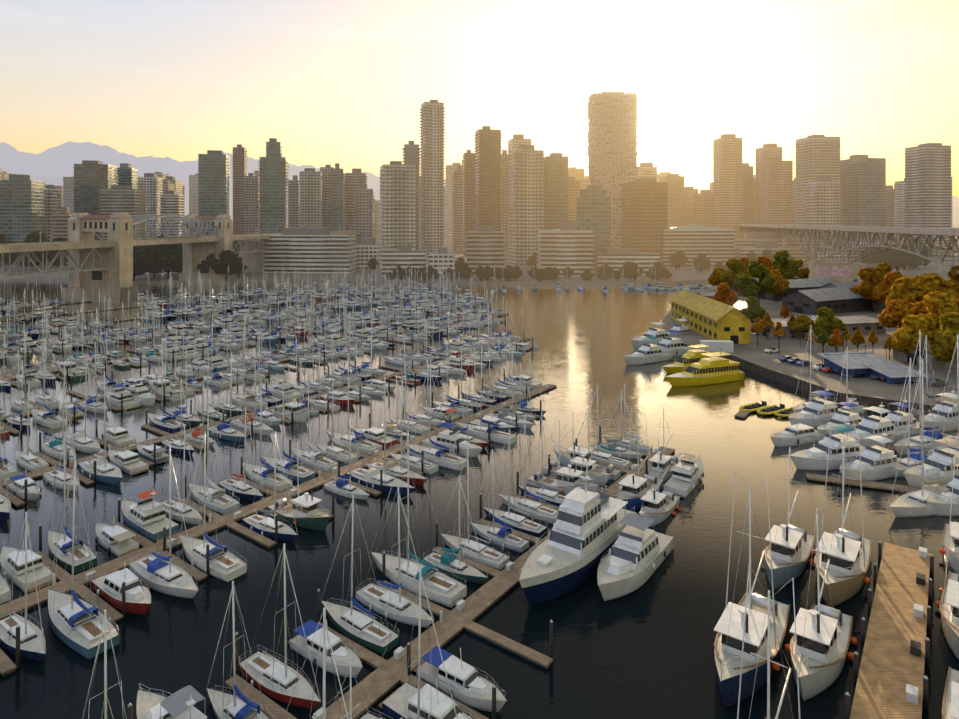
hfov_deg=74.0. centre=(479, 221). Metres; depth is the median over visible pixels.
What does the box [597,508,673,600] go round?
rafted cruiser
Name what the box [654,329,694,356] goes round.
boat
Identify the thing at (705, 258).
tree
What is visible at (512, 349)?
boat
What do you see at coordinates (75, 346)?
boat
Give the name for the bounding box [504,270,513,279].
tree
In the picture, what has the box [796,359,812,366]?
car
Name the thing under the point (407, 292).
boat
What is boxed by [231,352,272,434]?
boat
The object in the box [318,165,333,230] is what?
tower
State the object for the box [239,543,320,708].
boat
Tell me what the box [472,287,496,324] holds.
boat
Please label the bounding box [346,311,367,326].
boat
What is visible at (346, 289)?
boat
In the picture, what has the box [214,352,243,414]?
boat
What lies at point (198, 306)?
boat
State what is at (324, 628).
boat
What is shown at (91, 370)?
boat
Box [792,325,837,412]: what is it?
boat
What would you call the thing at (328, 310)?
boat
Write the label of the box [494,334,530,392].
boat
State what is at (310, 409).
boat
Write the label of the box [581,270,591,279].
tree
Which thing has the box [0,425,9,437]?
boat
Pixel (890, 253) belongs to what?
tree
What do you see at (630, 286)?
boat
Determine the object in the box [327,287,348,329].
boat
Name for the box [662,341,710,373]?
yellow ferry
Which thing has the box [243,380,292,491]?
boat
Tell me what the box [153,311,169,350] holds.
boat
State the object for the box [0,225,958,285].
shore ground
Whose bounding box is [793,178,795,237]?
tower
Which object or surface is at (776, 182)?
tower
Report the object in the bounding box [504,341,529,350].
boat
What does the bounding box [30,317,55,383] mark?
boat
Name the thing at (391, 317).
boat
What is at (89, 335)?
boat
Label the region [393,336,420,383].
boat
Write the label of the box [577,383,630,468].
boat
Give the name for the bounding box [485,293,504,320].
boat
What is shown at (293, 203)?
tower
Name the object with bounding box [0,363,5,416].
boat
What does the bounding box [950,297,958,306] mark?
tree
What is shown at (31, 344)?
boat
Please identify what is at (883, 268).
tree
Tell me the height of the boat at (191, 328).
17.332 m
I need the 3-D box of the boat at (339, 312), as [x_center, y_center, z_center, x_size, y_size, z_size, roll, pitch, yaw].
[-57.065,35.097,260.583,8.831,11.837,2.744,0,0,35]
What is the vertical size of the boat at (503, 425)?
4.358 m
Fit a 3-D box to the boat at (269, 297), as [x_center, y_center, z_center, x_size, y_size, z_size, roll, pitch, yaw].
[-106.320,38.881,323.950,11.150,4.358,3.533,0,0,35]
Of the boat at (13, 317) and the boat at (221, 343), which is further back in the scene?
the boat at (13, 317)
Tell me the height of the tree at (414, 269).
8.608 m
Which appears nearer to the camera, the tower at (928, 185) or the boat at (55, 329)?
the boat at (55, 329)
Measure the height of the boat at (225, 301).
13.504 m
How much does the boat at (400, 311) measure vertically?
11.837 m
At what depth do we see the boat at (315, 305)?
297.58 m
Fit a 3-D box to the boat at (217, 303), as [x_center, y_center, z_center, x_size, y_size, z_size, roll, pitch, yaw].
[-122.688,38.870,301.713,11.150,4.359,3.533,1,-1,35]
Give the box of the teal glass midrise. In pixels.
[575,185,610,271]
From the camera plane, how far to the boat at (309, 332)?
230.45 m
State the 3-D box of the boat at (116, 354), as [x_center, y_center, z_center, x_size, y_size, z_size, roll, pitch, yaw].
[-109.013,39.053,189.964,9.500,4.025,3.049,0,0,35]
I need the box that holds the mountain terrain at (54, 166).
[0,141,958,224]
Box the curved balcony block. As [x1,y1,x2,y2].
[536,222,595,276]
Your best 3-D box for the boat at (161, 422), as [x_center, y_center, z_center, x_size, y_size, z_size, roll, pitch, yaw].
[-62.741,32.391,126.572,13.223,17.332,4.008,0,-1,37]
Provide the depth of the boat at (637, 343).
206.10 m
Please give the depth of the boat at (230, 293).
349.06 m
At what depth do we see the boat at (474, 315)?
268.00 m
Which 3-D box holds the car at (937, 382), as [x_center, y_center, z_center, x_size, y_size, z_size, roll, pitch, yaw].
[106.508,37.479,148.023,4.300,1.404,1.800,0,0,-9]
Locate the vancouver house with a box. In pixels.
[587,91,637,247]
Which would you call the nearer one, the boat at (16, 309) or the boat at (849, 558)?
the boat at (849, 558)
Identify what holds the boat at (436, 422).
on the water
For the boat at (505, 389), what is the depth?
150.17 m
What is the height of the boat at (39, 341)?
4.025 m
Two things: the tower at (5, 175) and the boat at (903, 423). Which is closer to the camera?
the boat at (903, 423)
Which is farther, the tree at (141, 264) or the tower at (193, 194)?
the tower at (193, 194)
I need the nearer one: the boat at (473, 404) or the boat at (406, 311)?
the boat at (473, 404)
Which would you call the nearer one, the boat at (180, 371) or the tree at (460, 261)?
the boat at (180, 371)
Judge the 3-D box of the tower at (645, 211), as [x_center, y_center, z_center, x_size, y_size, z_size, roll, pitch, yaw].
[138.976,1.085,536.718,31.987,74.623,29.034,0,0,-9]
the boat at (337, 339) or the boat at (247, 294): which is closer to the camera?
the boat at (337, 339)
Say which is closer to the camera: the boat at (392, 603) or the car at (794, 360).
the boat at (392, 603)
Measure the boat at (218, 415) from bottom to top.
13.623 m
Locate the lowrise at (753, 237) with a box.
[734,232,808,249]
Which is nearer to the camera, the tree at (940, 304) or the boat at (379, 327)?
the tree at (940, 304)
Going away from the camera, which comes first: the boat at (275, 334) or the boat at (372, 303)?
the boat at (275, 334)
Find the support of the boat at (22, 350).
on the water
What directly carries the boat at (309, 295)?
on the water
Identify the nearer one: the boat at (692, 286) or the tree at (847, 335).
the tree at (847, 335)
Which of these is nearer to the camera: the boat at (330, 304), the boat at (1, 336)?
the boat at (1, 336)
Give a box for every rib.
[739,401,769,411]
[757,404,785,414]
[774,407,793,417]
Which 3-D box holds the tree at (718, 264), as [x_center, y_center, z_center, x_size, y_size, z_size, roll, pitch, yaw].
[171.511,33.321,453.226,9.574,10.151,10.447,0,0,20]
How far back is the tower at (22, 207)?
555.53 m
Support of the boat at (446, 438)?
on the water
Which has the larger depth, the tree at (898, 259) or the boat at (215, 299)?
the tree at (898, 259)
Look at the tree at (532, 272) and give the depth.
416.12 m
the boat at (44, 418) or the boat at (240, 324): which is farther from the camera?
the boat at (240, 324)
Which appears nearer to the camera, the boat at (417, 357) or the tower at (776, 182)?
the boat at (417, 357)
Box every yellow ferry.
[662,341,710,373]
[666,352,744,386]
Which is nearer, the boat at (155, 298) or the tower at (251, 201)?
the boat at (155, 298)
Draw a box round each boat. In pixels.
[0,279,11,302]
[0,280,8,312]
[0,301,20,361]
[0,327,6,340]
[0,335,10,388]
[0,353,5,362]
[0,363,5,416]
[0,406,17,479]
[0,417,10,520]
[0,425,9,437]
[0,512,45,661]
[0,540,54,592]
[0,573,10,603]
[3,302,21,350]
[5,281,20,318]
[6,295,19,338]
[6,360,30,429]
[7,470,41,500]
[8,284,18,311]
[8,301,18,331]
[10,297,23,306]
[10,347,34,411]
[15,332,36,347]
[15,347,32,355]
[16,323,40,386]
[16,385,48,471]
[17,289,28,321]
[19,331,35,372]
[20,288,29,317]
[20,291,39,336]
[22,279,30,306]
[27,294,43,320]
[29,300,42,314]
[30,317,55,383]
[32,338,67,428]
[33,270,44,305]
[33,305,52,354]
[34,295,49,334]
[35,314,56,370]
[35,315,53,327]
[35,344,58,406]
[36,338,52,344]
[41,301,55,314]
[41,366,75,460]
[43,399,78,490]
[45,278,59,308]
[45,313,53,318]
[47,456,119,658]
[48,432,96,573]
[49,314,64,327]
[50,332,72,351]
[51,299,65,332]
[54,274,65,303]
[55,283,65,313]
[55,328,69,365]
[58,326,87,380]
[58,402,83,418]
[60,354,99,453]
[62,313,80,324]
[62,323,77,330]
[66,293,85,341]
[66,305,91,363]
[72,308,83,348]
[75,323,94,374]
[77,290,96,339]
[77,344,107,413]
[78,301,89,328]
[78,371,121,484]
[82,609,126,718]
[84,307,105,361]
[84,314,96,345]
[88,288,105,327]
[90,328,107,370]
[91,562,150,614]
[93,298,110,336]
[95,518,138,556]
[97,328,123,392]
[98,299,115,344]
[101,419,135,447]
[102,298,112,325]
[105,382,140,409]
[107,348,124,358]
[108,443,148,474]
[109,324,126,335]
[111,320,130,368]
[112,303,129,342]
[121,489,178,541]
[122,293,140,332]
[122,373,142,387]
[125,291,145,341]
[127,374,155,405]
[128,319,147,365]
[129,447,197,597]
[136,310,153,352]
[136,683,206,718]
[137,290,148,299]
[137,298,151,332]
[137,436,168,463]
[138,290,152,321]
[139,296,160,338]
[139,311,163,362]
[142,372,159,383]
[143,298,159,308]
[144,275,152,297]
[144,294,154,315]
[147,294,158,302]
[148,301,161,329]
[148,339,185,400]
[148,340,187,432]
[149,308,167,320]
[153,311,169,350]
[155,303,168,335]
[156,296,167,307]
[158,271,172,301]
[158,338,179,380]
[159,340,185,360]
[160,424,202,524]
[161,275,176,312]
[161,329,189,346]
[161,378,194,454]
[163,278,177,318]
[163,350,201,426]
[164,278,175,305]
[165,329,193,395]
[168,283,188,325]
[168,320,192,335]
[170,306,188,317]
[173,338,201,359]
[174,284,180,304]
[175,291,188,299]
[176,327,197,377]
[178,287,199,333]
[179,430,246,581]
[180,276,195,304]
[182,273,199,310]
[182,331,196,344]
[182,341,203,388]
[184,295,195,325]
[184,305,197,316]
[184,352,213,373]
[185,382,214,445]
[188,315,209,330]
[188,398,239,514]
[189,336,213,355]
[190,275,202,302]
[191,269,204,298]
[194,276,204,307]
[194,305,210,343]
[195,280,207,314]
[195,295,207,323]
[195,352,227,420]
[197,350,229,371]
[200,327,229,387]
[202,291,218,313]
[202,295,222,342]
[204,289,220,329]
[205,314,219,350]
[206,359,246,441]
[207,296,218,300]
[207,581,276,718]
[209,281,216,308]
[212,303,226,312]
[213,332,239,349]
[214,301,228,306]
[214,314,238,328]
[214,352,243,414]
[216,285,229,300]
[216,288,230,319]
[217,332,235,339]
[218,281,233,305]
[218,331,242,381]
[218,406,262,500]
[222,322,248,338]
[223,265,238,294]
[223,286,234,310]
[223,320,242,367]
[227,287,243,326]
[228,311,241,319]
[228,328,267,409]
[229,299,249,308]
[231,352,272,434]
[232,312,264,380]
[233,305,253,317]
[233,334,248,346]
[236,317,258,364]
[238,264,251,293]
[238,274,252,304]
[238,291,253,297]
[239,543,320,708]
[241,277,260,316]
[241,312,257,344]
[242,431,297,541]
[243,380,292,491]
[245,280,265,323]
[245,306,255,335]
[246,332,282,405]
[248,325,277,343]
[248,330,270,373]
[249,275,257,296]
[249,282,261,307]
[250,317,271,360]
[251,405,281,425]
[252,298,271,333]
[254,267,268,295]
[256,281,269,306]
[257,288,272,321]
[257,310,269,315]
[260,311,285,359]
[262,294,276,300]
[262,356,285,370]
[262,376,315,482]
[265,275,281,305]
[266,281,283,320]
[266,289,279,313]
[267,277,285,300]
[267,376,303,400]
[267,442,330,529]
[269,296,286,340]
[269,369,307,422]
[274,270,288,304]
[275,277,287,293]
[276,259,286,285]
[276,280,295,318]
[276,301,291,330]
[277,295,296,338]
[278,319,298,355]
[279,273,292,298]
[282,289,301,327]
[282,307,296,311]
[283,278,293,303]
[283,305,309,353]
[283,607,348,718]
[286,337,315,395]
[287,619,362,676]
[288,306,308,336]
[289,271,304,302]
[289,278,299,297]
[289,305,304,310]
[289,314,312,326]
[289,318,315,364]
[290,359,318,415]
[291,374,337,472]
[292,286,307,315]
[292,289,306,297]
[296,274,311,296]
[299,279,306,301]
[299,279,319,315]
[300,302,313,333]
[302,314,322,350]
[302,316,327,361]
[302,339,330,391]
[303,280,315,300]
[306,348,339,410]
[307,301,322,332]
[308,296,320,325]
[309,284,319,307]
[311,290,330,300]
[311,308,333,348]
[312,667,371,718]
[314,288,340,331]
[314,293,330,323]
[316,284,333,312]
[316,335,343,386]
[316,350,336,358]
[316,379,358,463]
[318,280,341,322]
[318,329,348,345]
[320,390,355,405]
[321,280,335,305]
[321,495,398,654]
[324,313,360,383]
[324,418,369,499]
[326,352,382,454]
[327,272,341,298]
[327,276,344,304]
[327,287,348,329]
[329,307,355,356]
[332,280,350,309]
[334,294,347,320]
[334,312,372,380]
[335,269,345,292]
[335,292,355,327]
[335,300,355,344]
[338,266,352,291]
[338,269,357,302]
[338,341,370,400]
[340,314,363,354]
[342,298,360,308]
[345,303,363,341]
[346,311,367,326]
[346,323,376,339]
[346,377,414,494]
[349,287,362,317]
[351,316,370,351]
[351,316,385,375]
[352,422,397,448]
[354,280,375,316]
[354,338,383,396]
[354,565,457,718]
[356,267,372,294]
[356,272,370,301]
[356,487,433,626]
[357,280,370,306]
[359,283,378,299]
[359,312,378,325]
[359,332,388,349]
[362,280,376,305]
[363,295,386,336]
[365,286,380,315]
[365,321,395,336]
[365,374,394,391]
[366,380,427,484]
[370,269,380,292]
[370,279,384,304]
[370,290,388,313]
[371,430,466,607]
[372,285,390,321]
[377,262,388,288]
[377,276,392,303]
[377,282,400,319]
[378,308,395,346]
[378,376,412,439]
[378,681,473,718]
[380,294,404,333]
[384,301,404,311]
[384,304,420,367]
[386,270,402,296]
[386,281,407,319]
[388,306,412,332]
[388,386,438,473]
[389,361,429,433]
[391,333,410,341]
[393,290,408,315]
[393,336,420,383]
[394,276,407,300]
[394,282,408,308]
[395,316,423,330]
[396,303,432,362]
[398,287,410,293]
[399,267,419,300]
[399,280,416,308]
[401,303,424,316]
[402,298,425,340]
[404,360,468,470]
[406,322,442,381]
[406,360,444,426]
[407,267,412,288]
[409,289,427,298]
[410,296,429,306]
[411,298,428,314]
[412,271,423,292]
[413,302,431,337]
[413,646,506,711]
[414,284,427,291]
[414,295,432,304]
[414,314,441,360]
[416,311,443,336]
[416,316,429,328]
[419,288,441,297]
[419,304,451,357]
[421,293,437,326]
[421,312,444,325]
[421,363,449,376]
[421,421,482,456]
[423,402,460,421]
[423,475,487,582]
[425,302,460,355]
[425,310,466,374]
[426,276,443,304]
[426,288,442,312]
[427,291,456,334]
[428,281,446,311]
[428,282,453,323]
[429,341,472,415]
[431,272,449,304]
[436,267,445,295]
[436,280,458,322]
[438,293,461,333]
[439,276,455,309]
[439,350,475,370]
[440,336,471,352]
[441,449,509,569]
[442,274,460,301]
[445,346,484,410]
[446,295,465,330]
[447,306,486,368]
[448,270,466,300]
[448,372,488,447]
[449,308,473,319]
[450,285,463,307]
[450,295,465,320]
[451,298,471,329]
[454,306,480,317]
[456,289,475,299]
[456,307,479,350]
[456,346,516,444]
[458,297,473,306]
[459,294,480,327]
[460,344,496,404]
[462,331,489,347]
[463,311,492,364]
[464,276,479,305]
[465,293,485,325]
[468,415,516,433]
[469,279,485,316]
[470,450,528,551]
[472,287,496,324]
[472,293,491,303]
[474,281,498,313]
[475,347,508,400]
[476,307,495,345]
[476,310,502,361]
[478,294,511,341]
[478,303,502,343]
[479,289,499,323]
[482,315,507,358]
[482,429,547,537]
[483,340,519,395]
[484,354,534,428]
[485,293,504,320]
[486,301,522,356]
[490,266,497,291]
[491,298,519,338]
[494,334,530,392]
[495,344,518,351]
[498,363,535,420]
[498,416,557,523]
[500,270,506,290]
[503,370,541,387]
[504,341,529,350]
[508,362,545,414]
[513,311,538,348]
[519,412,571,506]
[526,419,598,494]
[541,422,610,486]
[554,406,620,479]
[555,282,561,290]
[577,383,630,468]
[594,390,643,458]
[601,265,608,291]
[604,384,652,452]
[617,408,663,510]
[620,268,628,289]
[623,335,673,364]
[626,280,633,289]
[630,321,667,348]
[633,268,641,289]
[640,438,679,527]
[644,263,654,289]
[649,408,680,481]
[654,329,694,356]
[657,281,663,290]
[663,283,673,290]
[664,452,703,497]
[667,316,689,333]
[674,274,679,290]
[680,286,690,289]
[688,263,695,288]
[696,264,703,288]
[714,468,789,707]
[737,564,800,718]
[760,447,816,588]
[770,415,824,446]
[785,508,856,700]
[788,386,842,428]
[790,420,865,470]
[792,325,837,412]
[814,423,871,606]
[817,400,860,435]
[835,346,867,413]
[839,430,905,480]
[843,404,907,446]
[883,358,933,476]
[884,397,926,435]
[889,360,955,516]
[893,331,956,453]
[903,435,958,487]
[911,335,941,414]
[919,388,957,432]
[926,464,958,515]
[928,334,958,454]
[935,454,958,659]
[939,474,958,573]
[942,667,958,718]
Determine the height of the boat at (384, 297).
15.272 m
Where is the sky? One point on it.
(347, 83)
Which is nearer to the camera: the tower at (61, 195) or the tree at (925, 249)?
the tree at (925, 249)
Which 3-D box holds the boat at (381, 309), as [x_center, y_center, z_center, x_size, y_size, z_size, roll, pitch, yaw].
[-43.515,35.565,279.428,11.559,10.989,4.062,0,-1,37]
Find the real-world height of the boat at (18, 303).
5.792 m
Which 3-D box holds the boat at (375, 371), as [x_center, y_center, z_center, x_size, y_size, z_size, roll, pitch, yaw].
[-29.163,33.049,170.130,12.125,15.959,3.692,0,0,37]
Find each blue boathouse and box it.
[817,351,893,377]
[862,363,925,383]
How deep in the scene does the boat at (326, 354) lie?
188.79 m
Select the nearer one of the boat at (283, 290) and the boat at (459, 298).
the boat at (459, 298)
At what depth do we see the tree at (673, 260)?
514.04 m
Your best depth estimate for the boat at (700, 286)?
387.26 m
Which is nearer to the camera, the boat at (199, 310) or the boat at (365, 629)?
the boat at (365, 629)
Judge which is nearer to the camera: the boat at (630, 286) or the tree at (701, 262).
the boat at (630, 286)
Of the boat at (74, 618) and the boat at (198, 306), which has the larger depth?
the boat at (198, 306)
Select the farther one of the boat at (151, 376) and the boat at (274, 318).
the boat at (274, 318)
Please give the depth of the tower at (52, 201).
595.04 m
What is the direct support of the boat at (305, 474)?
on the water
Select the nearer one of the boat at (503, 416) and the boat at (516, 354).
the boat at (503, 416)
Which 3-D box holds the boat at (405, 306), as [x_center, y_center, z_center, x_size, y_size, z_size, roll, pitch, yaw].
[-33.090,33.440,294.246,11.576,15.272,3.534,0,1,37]
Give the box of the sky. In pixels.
[0,0,958,196]
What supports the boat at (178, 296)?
on the water
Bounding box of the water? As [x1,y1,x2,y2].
[0,225,958,718]
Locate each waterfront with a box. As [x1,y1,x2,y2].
[145,270,182,273]
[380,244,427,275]
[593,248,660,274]
[734,241,807,267]
[805,248,857,266]
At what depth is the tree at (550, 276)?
403.25 m
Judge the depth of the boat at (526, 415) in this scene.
131.40 m
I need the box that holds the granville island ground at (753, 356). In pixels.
[663,288,957,415]
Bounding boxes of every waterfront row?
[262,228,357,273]
[356,238,383,269]
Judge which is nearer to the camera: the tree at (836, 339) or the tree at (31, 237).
the tree at (836, 339)
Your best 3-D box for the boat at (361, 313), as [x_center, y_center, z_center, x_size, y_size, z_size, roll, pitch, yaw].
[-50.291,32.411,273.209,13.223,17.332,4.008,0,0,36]
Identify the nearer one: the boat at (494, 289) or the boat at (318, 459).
the boat at (318, 459)
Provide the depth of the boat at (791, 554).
73.03 m
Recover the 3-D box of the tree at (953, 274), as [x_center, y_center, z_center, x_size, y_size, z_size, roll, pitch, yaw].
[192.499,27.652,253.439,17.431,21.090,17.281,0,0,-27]
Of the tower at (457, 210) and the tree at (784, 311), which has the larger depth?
the tower at (457, 210)
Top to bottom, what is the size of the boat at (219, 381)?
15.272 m
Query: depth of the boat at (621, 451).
110.43 m
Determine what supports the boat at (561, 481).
on the water
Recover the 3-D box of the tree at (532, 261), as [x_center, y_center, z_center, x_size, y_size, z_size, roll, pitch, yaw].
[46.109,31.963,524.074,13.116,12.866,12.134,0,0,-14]
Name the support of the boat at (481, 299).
on the water
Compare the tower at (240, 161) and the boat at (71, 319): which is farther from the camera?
the tower at (240, 161)
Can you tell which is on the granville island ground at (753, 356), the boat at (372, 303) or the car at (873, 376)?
the car at (873, 376)
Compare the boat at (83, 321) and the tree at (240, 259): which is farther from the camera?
the tree at (240, 259)
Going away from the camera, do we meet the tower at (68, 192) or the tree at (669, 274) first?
the tree at (669, 274)
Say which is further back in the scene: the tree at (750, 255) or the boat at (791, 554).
the tree at (750, 255)
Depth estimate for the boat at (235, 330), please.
222.60 m
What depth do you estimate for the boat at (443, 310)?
290.04 m
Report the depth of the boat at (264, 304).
303.48 m
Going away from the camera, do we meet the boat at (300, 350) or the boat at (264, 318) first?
the boat at (300, 350)
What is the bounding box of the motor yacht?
[519,463,636,605]
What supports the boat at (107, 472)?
on the water
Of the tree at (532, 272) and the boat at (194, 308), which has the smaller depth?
the boat at (194, 308)
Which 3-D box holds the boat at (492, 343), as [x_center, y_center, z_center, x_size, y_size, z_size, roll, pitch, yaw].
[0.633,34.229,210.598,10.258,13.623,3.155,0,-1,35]
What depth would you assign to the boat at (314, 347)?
200.39 m
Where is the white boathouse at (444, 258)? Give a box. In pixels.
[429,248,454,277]
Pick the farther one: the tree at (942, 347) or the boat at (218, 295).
the boat at (218, 295)
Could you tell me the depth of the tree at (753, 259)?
472.77 m
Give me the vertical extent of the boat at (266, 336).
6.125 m
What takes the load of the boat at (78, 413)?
on the water
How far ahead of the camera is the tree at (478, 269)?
421.98 m
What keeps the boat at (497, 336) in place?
on the water
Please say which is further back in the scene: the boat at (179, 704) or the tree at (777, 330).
the tree at (777, 330)
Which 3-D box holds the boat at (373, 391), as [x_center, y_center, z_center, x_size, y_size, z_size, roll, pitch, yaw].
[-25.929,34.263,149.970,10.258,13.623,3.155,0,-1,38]
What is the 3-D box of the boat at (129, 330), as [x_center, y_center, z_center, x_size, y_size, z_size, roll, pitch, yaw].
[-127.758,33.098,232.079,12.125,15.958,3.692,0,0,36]
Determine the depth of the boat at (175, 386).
151.68 m
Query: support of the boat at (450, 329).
on the water
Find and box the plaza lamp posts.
[756,315,912,368]
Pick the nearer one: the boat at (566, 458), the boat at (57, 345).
the boat at (566, 458)
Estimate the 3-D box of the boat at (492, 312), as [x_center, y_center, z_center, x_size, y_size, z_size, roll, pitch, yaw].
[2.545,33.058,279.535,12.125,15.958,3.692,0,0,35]
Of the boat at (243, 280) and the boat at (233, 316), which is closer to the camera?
the boat at (233, 316)
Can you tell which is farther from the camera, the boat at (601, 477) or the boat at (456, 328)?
the boat at (456, 328)
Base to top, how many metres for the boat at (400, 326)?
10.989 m
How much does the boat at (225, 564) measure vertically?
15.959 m
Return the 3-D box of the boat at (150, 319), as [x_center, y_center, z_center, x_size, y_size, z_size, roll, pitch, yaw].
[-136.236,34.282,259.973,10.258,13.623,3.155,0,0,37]
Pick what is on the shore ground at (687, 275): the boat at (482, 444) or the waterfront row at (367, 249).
the waterfront row at (367, 249)
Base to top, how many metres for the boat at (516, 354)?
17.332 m
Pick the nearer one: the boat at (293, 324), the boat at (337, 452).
the boat at (337, 452)
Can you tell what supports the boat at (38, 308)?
on the water
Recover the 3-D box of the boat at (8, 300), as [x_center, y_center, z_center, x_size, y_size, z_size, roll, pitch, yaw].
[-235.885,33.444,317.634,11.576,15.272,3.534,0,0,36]
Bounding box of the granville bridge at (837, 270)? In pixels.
[737,214,958,279]
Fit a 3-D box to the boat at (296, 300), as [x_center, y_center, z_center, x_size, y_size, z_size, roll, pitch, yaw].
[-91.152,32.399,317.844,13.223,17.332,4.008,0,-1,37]
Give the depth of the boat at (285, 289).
331.73 m
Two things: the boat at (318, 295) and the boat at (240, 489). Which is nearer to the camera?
the boat at (240, 489)
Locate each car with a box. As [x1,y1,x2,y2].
[764,347,778,352]
[778,355,791,361]
[787,357,800,363]
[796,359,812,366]
[812,364,824,370]
[821,366,831,372]
[870,374,878,379]
[915,377,930,383]
[928,379,947,386]
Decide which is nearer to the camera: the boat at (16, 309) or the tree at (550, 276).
the boat at (16, 309)
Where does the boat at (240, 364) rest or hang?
on the water
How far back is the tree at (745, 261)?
370.50 m
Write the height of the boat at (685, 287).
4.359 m
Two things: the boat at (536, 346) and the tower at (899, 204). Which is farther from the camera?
the tower at (899, 204)
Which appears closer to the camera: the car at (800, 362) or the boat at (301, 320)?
the car at (800, 362)
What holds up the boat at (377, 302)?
on the water
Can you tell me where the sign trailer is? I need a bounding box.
[700,340,733,351]
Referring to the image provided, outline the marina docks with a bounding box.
[0,285,933,718]
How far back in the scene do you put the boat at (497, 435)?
119.21 m
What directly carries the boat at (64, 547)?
on the water
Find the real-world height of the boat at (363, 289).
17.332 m
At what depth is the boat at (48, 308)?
277.27 m
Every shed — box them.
[696,292,737,298]
[729,278,758,293]
[733,300,765,310]
[756,278,838,300]
[781,286,873,314]
[819,282,860,288]
[873,301,886,310]
[893,348,956,367]
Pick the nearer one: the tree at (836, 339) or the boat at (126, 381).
the boat at (126, 381)
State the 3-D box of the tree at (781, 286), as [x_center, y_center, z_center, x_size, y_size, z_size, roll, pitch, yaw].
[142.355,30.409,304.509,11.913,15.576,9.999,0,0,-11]
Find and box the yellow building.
[669,289,751,343]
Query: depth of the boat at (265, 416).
127.54 m
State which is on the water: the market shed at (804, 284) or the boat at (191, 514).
the boat at (191, 514)
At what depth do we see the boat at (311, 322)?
249.32 m
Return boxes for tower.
[0,174,47,265]
[2,171,11,179]
[45,185,62,261]
[52,207,75,266]
[54,186,62,212]
[63,177,73,212]
[72,160,118,239]
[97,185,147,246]
[118,163,139,188]
[138,173,163,237]
[155,172,168,179]
[159,190,184,236]
[163,180,173,193]
[166,176,182,194]
[189,174,197,218]
[198,150,229,235]
[231,144,247,251]
[242,173,259,241]
[258,154,288,241]
[266,138,282,156]
[288,175,299,227]
[299,168,322,227]
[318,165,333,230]
[329,163,344,230]
[344,168,366,234]
[355,185,374,243]
[373,199,379,243]
[379,161,415,249]
[402,141,420,249]
[419,100,445,258]
[419,189,420,242]
[444,187,451,242]
[446,163,462,187]
[451,165,462,253]
[462,150,474,255]
[473,126,502,230]
[501,150,507,254]
[507,145,545,266]
[508,134,531,253]
[544,153,568,229]
[568,167,583,179]
[568,177,579,221]
[579,179,589,188]
[620,178,669,262]
[637,162,656,181]
[657,172,679,181]
[659,174,685,227]
[684,187,698,225]
[692,190,713,226]
[710,182,712,192]
[712,134,743,238]
[742,163,752,238]
[753,178,755,230]
[754,143,783,223]
[759,157,794,238]
[793,135,842,238]
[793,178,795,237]
[803,176,842,250]
[840,154,887,242]
[886,185,893,240]
[894,178,904,241]
[903,143,952,255]
[951,177,951,245]
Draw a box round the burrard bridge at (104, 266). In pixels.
[0,212,376,302]
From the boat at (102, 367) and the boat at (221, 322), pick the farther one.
the boat at (221, 322)
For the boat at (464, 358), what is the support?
on the water
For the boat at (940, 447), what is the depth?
109.98 m
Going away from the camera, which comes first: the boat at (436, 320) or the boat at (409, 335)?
the boat at (409, 335)
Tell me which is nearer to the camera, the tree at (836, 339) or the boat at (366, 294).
the tree at (836, 339)
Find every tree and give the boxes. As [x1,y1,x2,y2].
[0,233,9,260]
[0,241,18,268]
[16,230,57,269]
[48,250,66,267]
[52,237,67,260]
[133,246,150,281]
[138,245,146,251]
[145,244,164,277]
[153,243,182,277]
[174,257,182,272]
[196,253,214,272]
[209,250,242,280]
[232,241,238,255]
[232,248,241,261]
[368,258,378,267]
[386,272,394,281]
[392,266,404,275]
[397,270,406,281]
[410,267,419,274]
[410,273,418,280]
[419,267,424,278]
[423,273,431,280]
[424,266,434,274]
[430,271,439,279]
[443,268,450,276]
[445,270,456,280]
[455,257,466,268]
[457,264,471,276]
[462,269,473,280]
[475,265,483,274]
[477,268,489,278]
[477,272,484,280]
[485,266,493,279]
[492,267,505,280]
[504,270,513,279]
[510,266,521,279]
[527,252,538,265]
[527,267,538,278]
[535,269,546,281]
[545,267,556,273]
[546,272,554,279]
[562,267,573,277]
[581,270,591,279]
[597,264,612,273]
[598,267,611,277]
[599,271,610,279]
[612,270,620,279]
[619,261,629,272]
[622,262,635,278]
[626,264,643,278]
[645,268,657,278]
[651,261,667,277]
[663,270,672,278]
[670,252,682,268]
[675,251,687,265]
[692,257,706,269]
[693,253,710,268]
[708,268,725,291]
[713,261,726,269]
[713,283,738,305]
[720,258,749,294]
[734,261,774,303]
[739,257,749,268]
[741,296,765,323]
[742,252,758,259]
[749,257,757,261]
[751,256,772,277]
[751,317,763,344]
[761,312,773,338]
[762,249,774,258]
[770,268,789,300]
[771,250,798,279]
[772,322,785,347]
[780,305,789,318]
[786,314,794,337]
[787,251,795,259]
[791,314,814,338]
[795,259,809,278]
[805,330,816,351]
[811,307,844,344]
[817,328,828,352]
[828,329,844,352]
[842,328,850,347]
[850,267,883,310]
[850,329,865,351]
[860,249,878,263]
[867,330,878,352]
[871,262,891,275]
[873,271,902,303]
[875,244,893,262]
[878,299,913,327]
[884,336,894,358]
[885,250,899,269]
[885,276,934,308]
[887,251,909,270]
[890,315,935,353]
[895,244,920,268]
[901,302,936,328]
[910,238,931,255]
[910,247,930,267]
[917,291,958,333]
[918,273,958,298]
[927,312,958,362]
[946,266,958,282]
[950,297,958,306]
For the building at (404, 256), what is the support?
on the shore ground at (687, 275)
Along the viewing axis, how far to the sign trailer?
185.89 m
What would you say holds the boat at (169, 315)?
on the water
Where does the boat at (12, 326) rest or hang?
on the water
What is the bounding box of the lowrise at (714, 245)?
[661,225,736,267]

